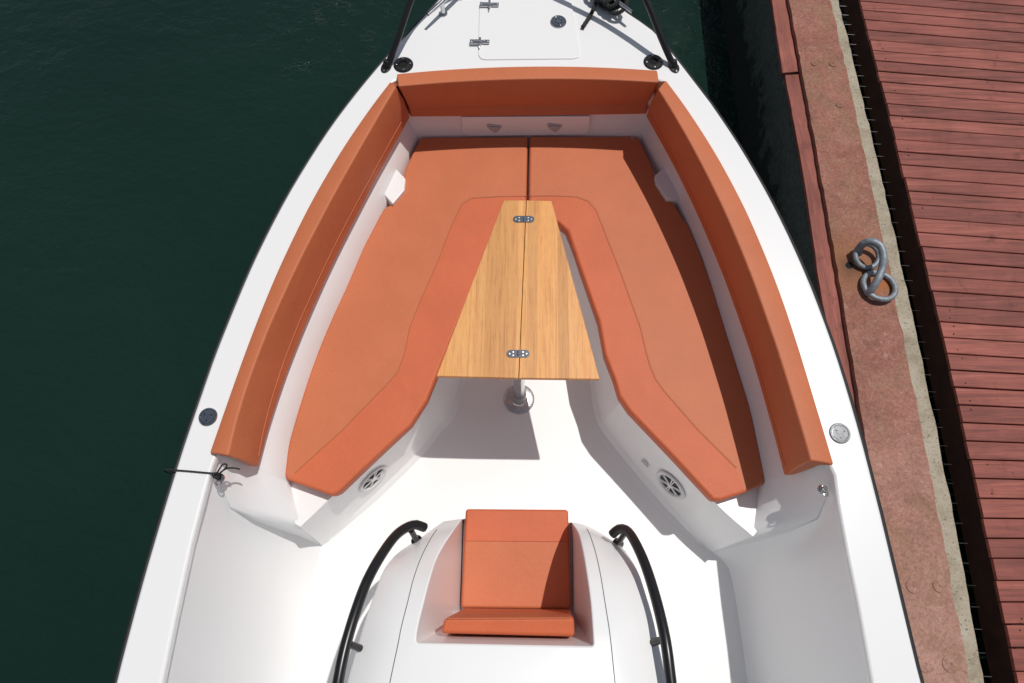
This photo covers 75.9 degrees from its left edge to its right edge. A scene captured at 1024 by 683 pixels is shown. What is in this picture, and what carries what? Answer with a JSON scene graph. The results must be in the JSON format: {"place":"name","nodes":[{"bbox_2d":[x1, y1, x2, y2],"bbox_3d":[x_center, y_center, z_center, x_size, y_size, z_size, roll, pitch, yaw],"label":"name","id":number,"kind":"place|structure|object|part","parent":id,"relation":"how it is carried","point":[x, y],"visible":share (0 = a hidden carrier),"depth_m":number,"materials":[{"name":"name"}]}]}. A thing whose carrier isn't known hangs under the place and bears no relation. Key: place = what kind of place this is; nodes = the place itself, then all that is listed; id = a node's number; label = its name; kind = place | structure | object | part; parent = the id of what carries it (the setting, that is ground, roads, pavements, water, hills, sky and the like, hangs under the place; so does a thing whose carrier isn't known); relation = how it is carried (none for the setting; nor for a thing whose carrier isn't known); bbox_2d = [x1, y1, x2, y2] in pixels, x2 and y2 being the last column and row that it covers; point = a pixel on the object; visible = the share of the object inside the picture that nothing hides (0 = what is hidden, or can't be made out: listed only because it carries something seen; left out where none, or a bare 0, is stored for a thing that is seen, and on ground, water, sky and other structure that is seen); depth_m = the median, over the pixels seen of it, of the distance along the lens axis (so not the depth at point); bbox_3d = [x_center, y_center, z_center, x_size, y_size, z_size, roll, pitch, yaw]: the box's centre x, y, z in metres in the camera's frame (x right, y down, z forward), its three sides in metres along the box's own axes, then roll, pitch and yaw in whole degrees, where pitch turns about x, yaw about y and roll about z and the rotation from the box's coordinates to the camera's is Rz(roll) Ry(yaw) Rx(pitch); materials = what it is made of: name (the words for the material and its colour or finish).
{"place":"outdoors","nodes":[
{"label":"outdoors","id":0,"kind":"place"},
{"bbox_2d":[0,0,1023,682],"bbox_3d":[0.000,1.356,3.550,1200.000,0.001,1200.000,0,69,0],"label":"water","id":1,"kind":"structure","parent":0,"point":[154,154],"depth_m":4.35,"materials":[{"name":"liquid"}]},
{"bbox_2d":[113,0,923,682],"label":"motor boat","id":2,"kind":"object","parent":1,"relation":"on","point":[265,570],"visible":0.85,"depth_m":3.15,"materials":[{"name":"white plastic"}]},
{"bbox_2d":[163,463,239,480],"bbox_3d":[-1.294,0.669,3.044,0.305,0.835,0.060,0,69,0],"label":"knotted rope","id":3,"kind":"object","parent":2,"relation":"hanging from","point":[216,475],"visible":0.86,"depth_m":2.69,"materials":[{"name":"black fabric"}]},
{"bbox_2d":[211,82,408,465],"bbox_3d":[-0.938,-0.403,3.167,0.187,0.279,2.034,15,70,6],"label":"backrest cushion","id":4,"kind":"object","parent":2,"relation":"attached to","point":[323,230],"visible":0.99,"depth_m":3.07,"materials":[{"name":"orange leather"}]},
{"bbox_2d":[285,137,527,495],"bbox_3d":[-0.495,-0.257,3.457,0.748,0.080,2.227,20,70,7],"label":"seat cushion","id":5,"kind":"object","parent":2,"relation":"on","point":[371,383],"visible":0.83,"depth_m":3.38,"materials":[{"name":"orange leather"}]},
{"bbox_2d":[442,608,574,636],"bbox_3d":[0.005,1.144,2.660,0.523,0.593,0.104,0,69,0],"label":"console backrest cushion","id":6,"kind":"object","parent":2,"relation":"attached to","point":[544,622],"visible":1,"depth_m":2.40,"materials":[{"name":"orange leather"}]},
{"bbox_2d":[461,509,570,608],"bbox_3d":[0.019,1.015,3.077,0.499,0.077,0.443,0,69,0],"label":"console seat cushion","id":7,"kind":"object","parent":2,"relation":"on","point":[516,558],"visible":0.99,"depth_m":3.04,"materials":[{"name":"orange leather"}]},
{"bbox_2d":[437,200,598,413],"bbox_3d":[0.027,-0.119,3.451,0.720,0.836,0.925,0,69,0],"label":"folding table","id":8,"kind":"object","parent":2,"relation":"on","point":[520,321],"visible":1,"depth_m":3.02,"materials":[{"name":"brown wood"}]},
{"bbox_3d":[0.078,-1.222,3.718,0.725,0.140,0.043,0,69,0],"label":"locker door","id":9,"kind":"part","parent":2,"relation":"part of","materials":[{"name":"white plastic"}]},
{"bbox_2d":[397,67,657,115],"bbox_3d":[0.080,-1.330,3.526,1.355,0.289,0.133,-1,69,0],"label":"backrest cushion","id":10,"kind":"object","parent":2,"relation":"on","point":[507,91],"visible":0.99,"depth_m":3.46,"materials":[{"name":"orange leather"}]},
{"bbox_2d":[581,0,628,28],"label":"mooring rope","id":11,"kind":"object","parent":2,"relation":"on","point":[610,6],"visible":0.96,"depth_m":3.53,"materials":[{"name":"black fabric"}]},
{"bbox_2d":[529,137,763,501],"bbox_3d":[0.690,-0.262,3.456,0.784,0.086,2.232,-21,70,-8],"label":"seat cushion","id":12,"kind":"object","parent":2,"relation":"on","point":[669,361],"visible":0.91,"depth_m":3.39,"materials":[{"name":"orange leather"}]},
{"bbox_2d":[647,81,832,474],"bbox_3d":[1.063,-0.385,3.160,0.197,0.279,2.058,-13,70,-5],"label":"backrest cushion","id":13,"kind":"object","parent":2,"relation":"attached to","point":[759,306],"visible":1,"depth_m":3.04,"materials":[{"name":"orange leather"}]},
{"bbox_2d":[720,0,819,301],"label":"quay wall","id":14,"kind":"structure","parent":1,"relation":"in","point":[766,134],"depth_m":4.19,"materials":[{"name":"grey concrete"}]},
{"bbox_2d":[770,0,798,75],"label":"fender timber","id":15,"kind":"object","parent":14,"relation":"on","point":[787,59],"visible":1,"depth_m":4.00,"materials":[{"name":"red wood"}]},
{"bbox_2d":[784,74,858,418],"bbox_3d":[1.635,2.537,2.340,0.113,0.024,8.829,0,69,0],"label":"fender timber","id":16,"kind":"object","parent":14,"relation":"on","point":[826,281],"visible":0.52,"depth_m":3.54,"materials":[{"name":"red wood"}]},
{"bbox_2d":[786,0,991,682],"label":"quay beam","id":17,"kind":"structure","parent":1,"relation":"in","point":[897,421],"depth_m":3.22,"materials":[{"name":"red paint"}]},
{"bbox_2d":[852,238,897,301],"bbox_3d":[1.865,-0.370,3.327,0.190,0.153,0.335,-6,69,-2],"label":"mooring ring","id":18,"kind":"object","parent":17,"relation":"on","point":[877,246],"visible":1,"depth_m":3.32,"materials":[{"name":"metal"}]},
{"bbox_2d":[842,0,1023,682],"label":"boardwalk","id":19,"kind":"structure","parent":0,"point":[943,80],"depth_m":3.46,"materials":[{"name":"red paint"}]}
]}

